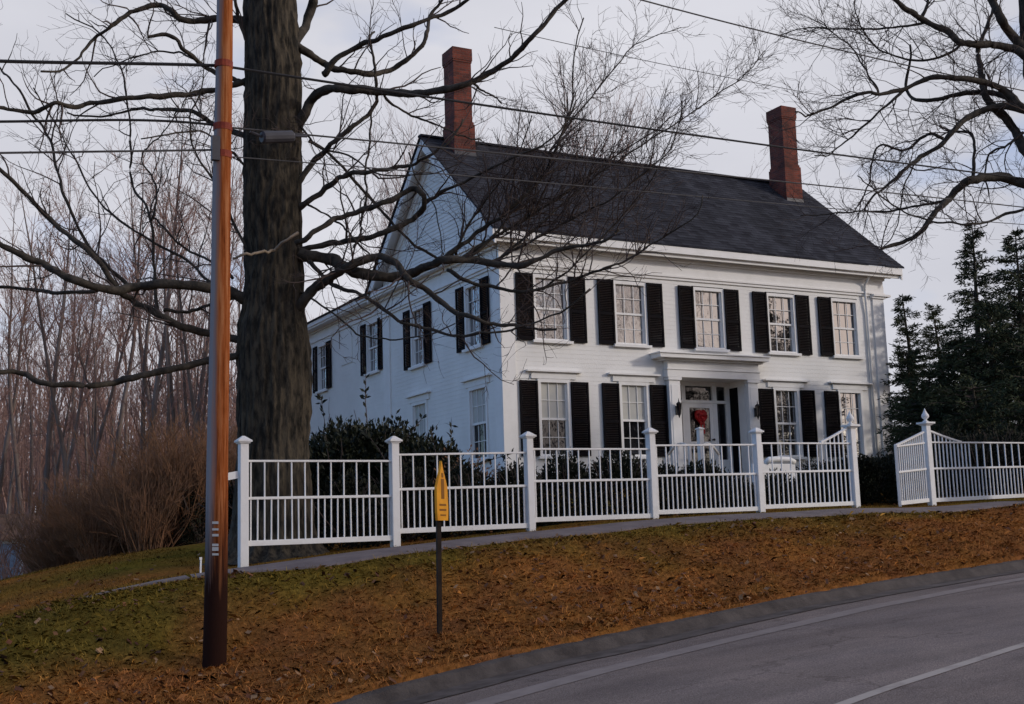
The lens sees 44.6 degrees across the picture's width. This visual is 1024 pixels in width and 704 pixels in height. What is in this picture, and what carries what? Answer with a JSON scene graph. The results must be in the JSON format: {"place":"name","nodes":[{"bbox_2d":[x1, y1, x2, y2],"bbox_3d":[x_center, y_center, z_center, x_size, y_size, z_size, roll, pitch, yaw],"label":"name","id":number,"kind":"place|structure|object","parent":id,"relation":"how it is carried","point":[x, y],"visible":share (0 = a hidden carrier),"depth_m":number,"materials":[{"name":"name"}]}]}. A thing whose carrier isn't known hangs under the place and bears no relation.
{"place":"outdoors","nodes":[
{"label":"outdoors","id":0,"kind":"place"},
{"bbox_2d":[0,484,1023,703],"bbox_3d":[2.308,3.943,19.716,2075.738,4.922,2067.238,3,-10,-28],"label":"ground","id":1,"kind":"structure","parent":0,"point":[159,569],"depth_m":13.52,"materials":[{"name":"plant"}]},
{"bbox_2d":[1,261,48,512],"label":"bare tree","id":2,"kind":"object","parent":1,"relation":"on","point":[30,474],"visible":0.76,"depth_m":51.77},
{"bbox_2d":[0,316,53,513],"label":"bare tree","id":3,"kind":"object","parent":1,"relation":"on","point":[13,470],"visible":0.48,"depth_m":60.10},
{"bbox_2d":[0,513,55,578],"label":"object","id":4,"kind":"structure","parent":1,"relation":"on","point":[11,558],"depth_m":45.95,"materials":[{"name":"blue"}]},
{"bbox_2d":[0,497,59,575],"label":"twiggy bush","id":5,"kind":"object","parent":1,"relation":"on","point":[26,552],"visible":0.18,"depth_m":33.84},
{"bbox_2d":[0,161,63,513],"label":"bare tree","id":6,"kind":"object","parent":1,"relation":"on","point":[16,468],"visible":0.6,"depth_m":55.48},
{"bbox_2d":[0,160,73,500],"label":"bare tree","id":7,"kind":"object","parent":1,"relation":"on","point":[3,464],"visible":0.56,"depth_m":56.32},
{"bbox_2d":[19,508,74,570],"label":"twiggy bush","id":8,"kind":"object","parent":1,"relation":"on","point":[45,564],"visible":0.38,"depth_m":30.84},
{"bbox_2d":[0,170,96,504],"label":"bare tree","id":9,"kind":"object","parent":1,"relation":"on","point":[56,412],"visible":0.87,"depth_m":36.31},
{"bbox_2d":[6,134,102,518],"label":"bare tree","id":10,"kind":"object","parent":1,"relation":"on","point":[48,443],"visible":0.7,"depth_m":40.46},
{"bbox_2d":[0,472,115,569],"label":"twiggy bush","id":11,"kind":"object","parent":1,"relation":"on","point":[23,515],"visible":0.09,"depth_m":30.81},
{"bbox_2d":[10,221,108,560],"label":"bare tree","id":12,"kind":"object","parent":1,"relation":"on","point":[45,326],"visible":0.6,"depth_m":44.91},
{"bbox_2d":[14,470,107,563],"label":"twiggy bush","id":13,"kind":"object","parent":1,"relation":"on","point":[26,500],"visible":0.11,"depth_m":30.73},
{"bbox_2d":[26,295,116,523],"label":"bare tree","id":14,"kind":"object","parent":1,"relation":"on","point":[61,415],"visible":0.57,"depth_m":46.93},
{"bbox_2d":[19,463,126,561],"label":"twiggy bush","id":15,"kind":"object","parent":1,"relation":"on","point":[67,491],"visible":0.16,"depth_m":30.85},
{"bbox_2d":[55,272,107,493],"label":"bare tree","id":16,"kind":"object","parent":1,"relation":"on","point":[85,455],"visible":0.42,"depth_m":54.06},
{"bbox_2d":[38,180,131,492],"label":"bare tree","id":17,"kind":"object","parent":1,"relation":"on","point":[75,333],"visible":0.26,"depth_m":69.05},
{"bbox_2d":[35,473,137,562],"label":"twiggy bush","id":18,"kind":"object","parent":1,"relation":"on","point":[105,545],"visible":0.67,"depth_m":26.75,"materials":[{"name":"plant"}]},
{"bbox_2d":[25,475,151,559],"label":"twiggy bush","id":19,"kind":"object","parent":1,"relation":"on","point":[81,510],"visible":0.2,"depth_m":27.37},
{"bbox_2d":[49,241,131,521],"bbox_3d":[-13.456,2.058,39.835,2.838,12.183,3.050,-1,-8,-6],"label":"bare tree","id":20,"kind":"object","parent":1,"relation":"on","point":[73,444],"visible":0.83,"depth_m":39.87,"materials":[{"name":"plant"}]},
{"bbox_2d":[34,460,148,562],"bbox_3d":[-9.392,3.965,29.223,2.991,2.953,3.907,-5,-9,22],"label":"twiggy bush","id":21,"kind":"object","parent":1,"relation":"on","point":[73,509],"visible":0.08,"depth_m":28.78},
{"bbox_2d":[65,252,120,479],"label":"bare tree","id":22,"kind":"object","parent":1,"relation":"on","point":[92,431],"visible":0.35,"depth_m":58.26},
{"bbox_2d":[60,230,131,482],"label":"bare tree","id":23,"kind":"object","parent":1,"relation":"on","point":[95,421],"visible":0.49,"depth_m":48.59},
{"bbox_2d":[72,234,163,490],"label":"bare tree","id":24,"kind":"object","parent":1,"relation":"on","point":[118,364],"visible":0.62,"depth_m":44.35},
{"bbox_2d":[68,72,185,493],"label":"bare tree","id":25,"kind":"object","parent":1,"relation":"on","point":[121,422],"visible":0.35,"depth_m":51.62,"materials":[{"name":"plant"}]},
{"bbox_2d":[89,119,183,457],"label":"bare tree","id":26,"kind":"object","parent":1,"relation":"on","point":[137,299],"visible":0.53,"depth_m":49.97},
{"bbox_2d":[72,430,205,553],"bbox_3d":[-7.710,3.103,26.319,2.950,2.912,3.854,3,-9,-27],"label":"twiggy bush","id":27,"kind":"object","parent":1,"relation":"on","point":[133,523],"visible":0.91,"depth_m":26.09,"materials":[{"name":"plant"}]},
{"bbox_2d":[54,403,234,547],"bbox_3d":[-7.939,3.061,28.371,3.785,3.708,4.160,-2,-8,2],"label":"twiggy bush","id":28,"kind":"object","parent":1,"relation":"on","point":[130,469],"visible":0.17,"depth_m":27.53,"materials":[{"name":"plant"}]},
{"bbox_2d":[123,125,188,464],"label":"bare tree","id":29,"kind":"object","parent":1,"relation":"on","point":[145,364],"visible":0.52,"depth_m":41.42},
{"bbox_2d":[121,173,203,469],"bbox_3d":[-9.836,0.527,35.064,2.274,11.742,2.319,-5,-9,23],"label":"bare tree","id":30,"kind":"object","parent":1,"relation":"on","point":[166,356],"visible":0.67,"depth_m":35.18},
{"bbox_2d":[91,392,237,542],"bbox_3d":[-6.639,2.639,27.546,3.804,3.727,4.180,-9,-11,41],"label":"twiggy bush","id":31,"kind":"object","parent":1,"relation":"on","point":[193,462],"visible":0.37,"depth_m":26.82,"materials":[{"name":"plant"}]},
{"bbox_2d":[115,17,214,466],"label":"bare tree","id":32,"kind":"object","parent":1,"relation":"on","point":[161,351],"visible":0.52,"depth_m":40.31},
{"bbox_2d":[128,177,207,445],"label":"bare tree","id":33,"kind":"object","parent":1,"relation":"on","point":[172,412],"visible":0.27,"depth_m":44.33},
{"bbox_2d":[101,418,236,546],"bbox_3d":[-7.105,2.992,27.549,3.856,3.138,3.841,2,-9,-24],"label":"twiggy bush","id":34,"kind":"object","parent":1,"relation":"on","point":[189,476],"visible":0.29,"depth_m":26.86,"materials":[{"name":"plant"}]},
{"bbox_2d":[132,142,210,450],"bbox_3d":[-10.253,0.102,37.903,2.803,12.785,3.013,-1,-8,-3],"label":"bare tree","id":35,"kind":"object","parent":1,"relation":"on","point":[189,376],"visible":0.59,"depth_m":38.23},
{"bbox_2d":[146,185,206,451],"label":"bare tree","id":36,"kind":"object","parent":1,"relation":"on","point":[185,396],"visible":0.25,"depth_m":43.19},
{"bbox_2d":[0,295,365,579],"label":"wood","id":37,"kind":"object","parent":1,"relation":"on","point":[6,571],"visible":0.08,"depth_m":82.23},
{"bbox_2d":[176,481,205,546],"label":"bush","id":38,"kind":"object","parent":1,"relation":"on","point":[196,532],"visible":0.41,"depth_m":26.59,"materials":[{"name":"brown plant"}]},
{"bbox_2d":[166,60,243,444],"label":"bare tree","id":39,"kind":"object","parent":1,"relation":"on","point":[207,348],"visible":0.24,"depth_m":44.31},
{"bbox_2d":[174,293,235,449],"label":"bare tree","id":40,"kind":"object","parent":1,"relation":"on","point":[201,385],"visible":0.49,"depth_m":41.38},
{"bbox_2d":[177,151,243,427],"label":"bare tree","id":41,"kind":"object","parent":1,"relation":"on","point":[234,216],"visible":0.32,"depth_m":40.83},
{"bbox_2d":[202,0,232,667],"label":"utility pole","id":42,"kind":"object","parent":1,"relation":"on","point":[215,597],"visible":0.95,"depth_m":12.36,"materials":[{"name":"brown wood"}]},
{"bbox_2d":[0,149,210,153],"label":"power line","id":43,"kind":"object","parent":42,"relation":"attached to","point":[93,151],"visible":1,"depth_m":12.00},
{"bbox_2d":[0,119,212,125],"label":"power line","id":44,"kind":"object","parent":42,"relation":"attached to","point":[90,120],"visible":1,"depth_m":12.02,"materials":[{"name":"black"}]},
{"bbox_2d":[0,59,213,66],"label":"power line","id":45,"kind":"object","parent":42,"relation":"attached to","point":[103,63],"visible":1,"depth_m":12.12,"materials":[{"name":"black"}]},
{"bbox_2d":[233,66,1019,178],"bbox_3d":[3.404,-3.063,18.002,16.245,1.316,0.028,5,-11,-38],"label":"power line","id":46,"kind":"object","parent":42,"relation":"attached to","point":[392,91],"visible":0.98,"depth_m":15.81,"materials":[{"name":"black"}]},
{"bbox_2d":[232,127,1023,207],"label":"power line","id":47,"kind":"object","parent":42,"relation":"attached to","point":[606,164],"visible":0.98,"depth_m":15.99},
{"bbox_2d":[250,130,306,143],"bbox_3d":[-2.469,-2.274,13.225,0.659,0.202,0.136,5,-11,-38],"label":"splice case","id":48,"kind":"object","parent":47,"relation":"hanging from","point":[272,137],"visible":1,"depth_m":13.15,"materials":[{"name":"grey metal"}]},
{"bbox_2d":[232,156,1023,224],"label":"power line","id":49,"kind":"object","parent":42,"relation":"attached to","point":[591,186],"visible":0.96,"depth_m":15.74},
{"bbox_2d":[314,464,411,550],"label":"yew bush","id":50,"kind":"object","parent":1,"relation":"on","point":[350,483],"visible":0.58,"depth_m":17.42,"materials":[{"name":"green plant"}]},
{"bbox_2d":[309,413,426,535],"bbox_3d":[-2.794,2.129,21.557,2.902,2.628,2.654,3,-10,-28],"label":"rhododendron","id":51,"kind":"object","parent":1,"relation":"on","point":[331,441],"visible":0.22,"depth_m":21.03,"materials":[{"name":"green plant"}]},
{"bbox_2d":[0,0,812,564],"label":"bare maple","id":52,"kind":"object","parent":1,"relation":"on","point":[272,358],"visible":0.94,"depth_m":17.09,"materials":[{"name":"brown plant"}]},
{"bbox_2d":[363,459,460,544],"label":"yew bush","id":53,"kind":"object","parent":1,"relation":"on","point":[408,480],"visible":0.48,"depth_m":17.93,"materials":[{"name":"green plant"}]},
{"bbox_2d":[343,97,487,292],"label":"bare tree","id":54,"kind":"object","parent":1,"relation":"on","point":[405,161],"visible":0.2,"depth_m":67.15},
{"bbox_2d":[323,366,513,532],"bbox_3d":[-2.276,1.787,21.740,4.054,3.297,2.970,3,-10,-28],"label":"rhododendron","id":55,"kind":"object","parent":1,"relation":"on","point":[385,431],"visible":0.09,"depth_m":21.45,"materials":[{"name":"green plant"}]},
{"bbox_2d":[360,422,513,527],"bbox_3d":[-1.003,2.077,20.491,2.852,2.181,2.010,0,-9,-12],"label":"rhododendron","id":56,"kind":"object","parent":1,"relation":"on","point":[433,446],"visible":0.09,"depth_m":20.19,"materials":[{"name":"green plant"}]},
{"bbox_2d":[434,461,447,633],"bbox_3d":[-0.723,2.053,12.488,0.094,1.920,0.310,-5,-9,18],"label":"road sign","id":57,"kind":"object","parent":1,"relation":"on","point":[441,499],"visible":0.97,"depth_m":12.48,"materials":[{"name":"metal"}]},
{"bbox_2d":[422,459,516,538],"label":"yew bush","id":58,"kind":"object","parent":1,"relation":"on","point":[455,478],"visible":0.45,"depth_m":18.20,"materials":[{"name":"green plant"}]},
{"bbox_2d":[0,503,1023,703],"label":"straw tufts","id":59,"kind":"object","parent":1,"relation":"on","point":[247,666],"visible":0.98,"depth_m":13.36,"materials":[{"name":"brown plant"}]},
{"bbox_2d":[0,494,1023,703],"bbox_3d":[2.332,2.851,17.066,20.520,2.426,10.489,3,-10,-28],"label":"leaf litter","id":60,"kind":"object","parent":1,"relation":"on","point":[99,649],"visible":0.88,"depth_m":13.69,"materials":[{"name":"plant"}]},
{"bbox_2d":[0,497,1023,618],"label":"lawn grass","id":61,"kind":"structure","parent":1,"relation":"on","point":[121,554],"depth_m":17.56,"materials":[{"name":"plant"}]},
{"bbox_2d":[476,457,558,532],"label":"yew bush","id":62,"kind":"object","parent":1,"relation":"on","point":[511,476],"visible":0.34,"depth_m":18.68,"materials":[{"name":"green plant"}]},
{"bbox_2d":[228,410,860,567],"bbox_3d":[1.091,1.861,18.092,10.995,2.307,0.228,3,-10,-31],"label":"picket fence","id":63,"kind":"object","parent":1,"relation":"on","point":[531,518],"visible":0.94,"depth_m":17.60,"materials":[{"name":"white paint"}]},
{"bbox_2d":[536,447,615,525],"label":"yew bush","id":64,"kind":"object","parent":1,"relation":"on","point":[562,467],"visible":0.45,"depth_m":19.19,"materials":[{"name":"green plant"}]},
{"bbox_2d":[526,38,676,161],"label":"bare tree","id":65,"kind":"object","parent":1,"relation":"on","point":[617,107],"visible":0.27,"depth_m":63.48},
{"bbox_2d":[307,46,903,486],"bbox_3d":[1.785,-0.876,41.531,13.950,13.980,19.450,3,-10,-28],"label":"farmhouse","id":66,"kind":"object","parent":1,"relation":"on","point":[739,322],"visible":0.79,"depth_m":34.97,"materials":[{"name":"white paint"}]},
{"bbox_2d":[364,319,380,376],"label":"window","id":67,"kind":"structure","parent":66,"relation":"in","point":[371,348],"depth_m":39.39,"materials":[{"name":"glass"}]},
{"bbox_2d":[408,304,426,370],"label":"window","id":68,"kind":"structure","parent":66,"relation":"in","point":[416,344],"depth_m":36.22,"materials":[{"name":"glass"}]},
{"bbox_2d":[404,390,430,444],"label":"window","id":69,"kind":"structure","parent":66,"relation":"in","point":[418,401],"depth_m":35.73,"materials":[{"name":"white paint"}]},
{"bbox_2d":[462,280,483,352],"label":"window","id":70,"kind":"structure","parent":66,"relation":"in","point":[472,303],"depth_m":33.07,"materials":[{"name":"glass"}]},
{"bbox_2d":[459,373,491,463],"bbox_3d":[-0.871,1.757,32.315,0.230,2.215,1.660,3,-10,-28],"label":"window","id":71,"kind":"structure","parent":66,"relation":"in","point":[478,424],"depth_m":32.45,"materials":[{"name":"white paint"}]},
{"bbox_2d":[532,274,573,344],"bbox_3d":[1.001,-1.102,32.168,1.180,1.790,0.210,3,-10,-28],"label":"window","id":72,"kind":"structure","parent":66,"relation":"in","point":[553,337],"depth_m":32.25,"materials":[{"name":"glass"}]},
{"bbox_2d":[525,369,582,458],"bbox_3d":[1.089,1.593,31.760,1.620,2.255,0.230,3,-10,-28],"label":"window","id":73,"kind":"structure","parent":66,"relation":"in","point":[554,392],"depth_m":31.84,"materials":[{"name":"glass"}]},
{"bbox_2d":[613,280,651,348],"bbox_3d":[3.156,-1.000,33.308,1.180,1.790,0.210,3,-10,-28],"label":"window","id":74,"kind":"structure","parent":66,"relation":"in","point":[631,319],"depth_m":33.40,"materials":[{"name":"glass"}]},
{"bbox_2d":[607,372,660,458],"bbox_3d":[3.244,1.695,32.899,1.620,2.255,0.230,3,-10,-28],"label":"window","id":75,"kind":"structure","parent":66,"relation":"in","point":[635,413],"depth_m":32.98,"materials":[{"name":"white paint"}]},
{"bbox_2d":[686,403,715,465],"bbox_3d":[5.267,2.462,34.626,0.930,2.100,0.150,3,-10,-28],"label":"door","id":76,"kind":"structure","parent":66,"relation":"in","point":[709,437],"depth_m":34.71,"materials":[{"name":"white paint"}]},
{"bbox_2d":[693,287,729,352],"bbox_3d":[5.452,-0.892,34.522,1.180,1.790,0.210,3,-10,-28],"label":"window","id":77,"kind":"structure","parent":66,"relation":"in","point":[710,327],"depth_m":34.62,"materials":[{"name":"glass"}]},
{"bbox_2d":[767,293,801,355],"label":"window","id":78,"kind":"structure","parent":66,"relation":"in","point":[783,339],"depth_m":35.81,"materials":[{"name":"glass"}]},
{"bbox_2d":[763,379,809,459],"bbox_3d":[7.802,1.911,35.309,1.620,2.255,0.230,3,-10,-28],"label":"window","id":79,"kind":"structure","parent":66,"relation":"in","point":[786,392],"depth_m":35.41,"materials":[{"name":"white paint"}]},
{"bbox_2d":[831,298,864,359],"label":"window","id":80,"kind":"structure","parent":66,"relation":"in","point":[845,316],"depth_m":36.94,"materials":[{"name":"glass"}]},
{"bbox_2d":[828,381,872,459],"bbox_3d":[9.922,2.011,36.430,1.620,2.255,0.230,3,-10,-28],"label":"window","id":81,"kind":"structure","parent":66,"relation":"in","point":[850,393],"depth_m":36.56,"materials":[{"name":"white paint"}]},
{"bbox_2d":[575,447,660,519],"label":"yew bush","id":82,"kind":"object","parent":1,"relation":"on","point":[615,467],"visible":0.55,"depth_m":19.48,"materials":[{"name":"green plant"}]},
{"bbox_2d":[629,460,700,516],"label":"yew bush","id":83,"kind":"object","parent":1,"relation":"on","point":[661,469],"visible":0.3,"depth_m":19.91,"materials":[{"name":"green plant"}]},
{"bbox_2d":[331,559,1023,703],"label":"kerb","id":84,"kind":"structure","parent":1,"relation":"on","point":[389,694],"depth_m":12.05,"materials":[{"name":"concrete"}]},
{"bbox_2d":[672,459,743,514],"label":"yew bush","id":85,"kind":"object","parent":1,"relation":"on","point":[700,469],"visible":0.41,"depth_m":20.40,"materials":[{"name":"green plant"}]},
{"bbox_2d":[749,467,807,505],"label":"yew bush","id":86,"kind":"object","parent":1,"relation":"on","point":[780,489],"visible":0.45,"depth_m":21.45,"materials":[{"name":"green plant"}]},
{"bbox_2d":[787,472,840,503],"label":"yew bush","id":87,"kind":"object","parent":1,"relation":"on","point":[817,487],"visible":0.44,"depth_m":21.88,"materials":[{"name":"green plant"}]},
{"bbox_2d":[820,453,913,505],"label":"boxwood","id":88,"kind":"object","parent":1,"relation":"on","point":[871,471],"visible":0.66,"depth_m":22.05,"materials":[{"name":"green plant"}]},
{"bbox_2d":[749,0,1023,288],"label":"bare maple","id":89,"kind":"object","parent":1,"relation":"on","point":[1012,102],"visible":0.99,"depth_m":22.66,"materials":[{"name":"brown plant"}]},
{"bbox_2d":[876,345,927,477],"bbox_3d":[11.217,1.923,34.998,2.641,4.372,2.530,3,-10,-28],"label":"evergreen","id":90,"kind":"object","parent":1,"relation":"on","point":[908,362],"visible":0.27,"depth_m":35.23,"materials":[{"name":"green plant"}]},
{"bbox_2d":[880,294,941,452],"bbox_3d":[12.409,1.222,37.307,2.554,6.108,2.760,-5,-9,22],"label":"evergreen","id":91,"kind":"object","parent":1,"relation":"on","point":[900,318],"visible":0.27,"depth_m":37.32,"materials":[{"name":"plant"}]},
{"bbox_2d":[894,431,929,506],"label":"gate","id":92,"kind":"structure","parent":1,"relation":"on","point":[914,499],"depth_m":21.45,"materials":[{"name":"white paint"}]},
{"bbox_2d":[876,370,968,470],"bbox_3d":[9.789,1.995,28.962,2.660,3.268,2.772,3,-10,-28],"label":"evergreen","id":93,"kind":"object","parent":1,"relation":"on","point":[913,405],"visible":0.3,"depth_m":29.09,"materials":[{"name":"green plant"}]},
{"bbox_2d":[893,302,954,432],"bbox_3d":[13.948,1.385,39.145,3.855,6.137,3.024,-8,-11,37],"label":"evergreen","id":94,"kind":"object","parent":1,"relation":"on","point":[932,337],"visible":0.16,"depth_m":39.57,"materials":[{"name":"plant"}]},
{"bbox_2d":[882,426,971,496],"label":"yew bush","id":95,"kind":"object","parent":1,"relation":"on","point":[933,446],"visible":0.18,"depth_m":24.11,"materials":[{"name":"green plant"}]},
{"bbox_2d":[906,299,1023,451],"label":"evergreen","id":96,"kind":"object","parent":1,"relation":"on","point":[991,334],"visible":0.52,"depth_m":28.10,"materials":[{"name":"green plant"}]},
{"bbox_2d":[906,374,1023,483],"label":"evergreen","id":97,"kind":"object","parent":1,"relation":"on","point":[988,410],"visible":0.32,"depth_m":25.92,"materials":[{"name":"green plant"}]},
{"bbox_2d":[913,334,1022,483],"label":"evergreen","id":98,"kind":"object","parent":1,"relation":"on","point":[951,343],"visible":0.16,"depth_m":28.99,"materials":[{"name":"plant"}]},
{"bbox_2d":[916,408,1023,505],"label":"picket fence","id":99,"kind":"object","parent":1,"relation":"on","point":[925,424],"visible":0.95,"depth_m":22.17,"materials":[{"name":"white paint"}]},
{"bbox_2d":[922,225,1017,435],"bbox_3d":[12.456,0.342,33.565,3.797,7.721,4.002,3,-10,-28],"label":"evergreen","id":100,"kind":"object","parent":1,"relation":"on","point":[968,252],"visible":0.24,"depth_m":33.49,"materials":[{"name":"green plant"}]},
{"bbox_2d":[939,425,1023,496],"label":"yew bush","id":101,"kind":"object","parent":1,"relation":"on","point":[973,449],"visible":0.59,"depth_m":23.76,"materials":[{"name":"green plant"}]},
{"bbox_2d":[958,227,1023,436],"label":"evergreen","id":102,"kind":"object","parent":1,"relation":"on","point":[1016,302],"visible":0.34,"depth_m":30.44,"materials":[{"name":"plant"}]},
{"bbox_2d":[959,336,1023,480],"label":"evergreen","id":103,"kind":"object","parent":1,"relation":"on","point":[1015,349],"visible":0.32,"depth_m":27.20,"materials":[{"name":"plant"}]},
{"bbox_2d":[960,413,1023,494],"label":"yew bush","id":104,"kind":"object","parent":1,"relation":"on","point":[1000,435],"visible":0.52,"depth_m":24.02,"materials":[{"name":"green plant"}]},
{"bbox_2d":[0,0,1023,511],"label":"sky","id":105,"kind":"structure","parent":0,"point":[332,31],"materials":[{"name":"grey"}]},
{"bbox_2d":[85,501,1023,597],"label":"sidewalk","id":106,"kind":"structure","parent":0,"point":[340,558],"depth_m":16.43,"materials":[{"name":"concrete"}]},
{"bbox_2d":[420,572,1023,703],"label":"road","id":107,"kind":"structure","parent":0,"point":[835,660],"depth_m":9.84,"materials":[{"name":"asphalt"}]},
{"bbox_2d":[390,569,1023,703],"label":"gutter dirt","id":108,"kind":"structure","parent":107,"relation":"on","point":[459,689],"depth_m":11.66,"materials":[{"name":"soil"}]},
{"bbox_2d":[467,577,1023,703],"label":"road edge line","id":109,"kind":"object","parent":107,"relation":"on","point":[540,687],"visible":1,"depth_m":11.08,"materials":[{"name":"paint"}]},
{"bbox_2d":[835,642,1023,703],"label":"line","id":110,"kind":"object","parent":107,"relation":"on","point":[913,679],"visible":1,"depth_m":8.57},
{"bbox_2d":[640,0,1023,90],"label":"power line","id":111,"kind":"object","parent":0,"point":[801,40],"visible":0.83,"depth_m":19.72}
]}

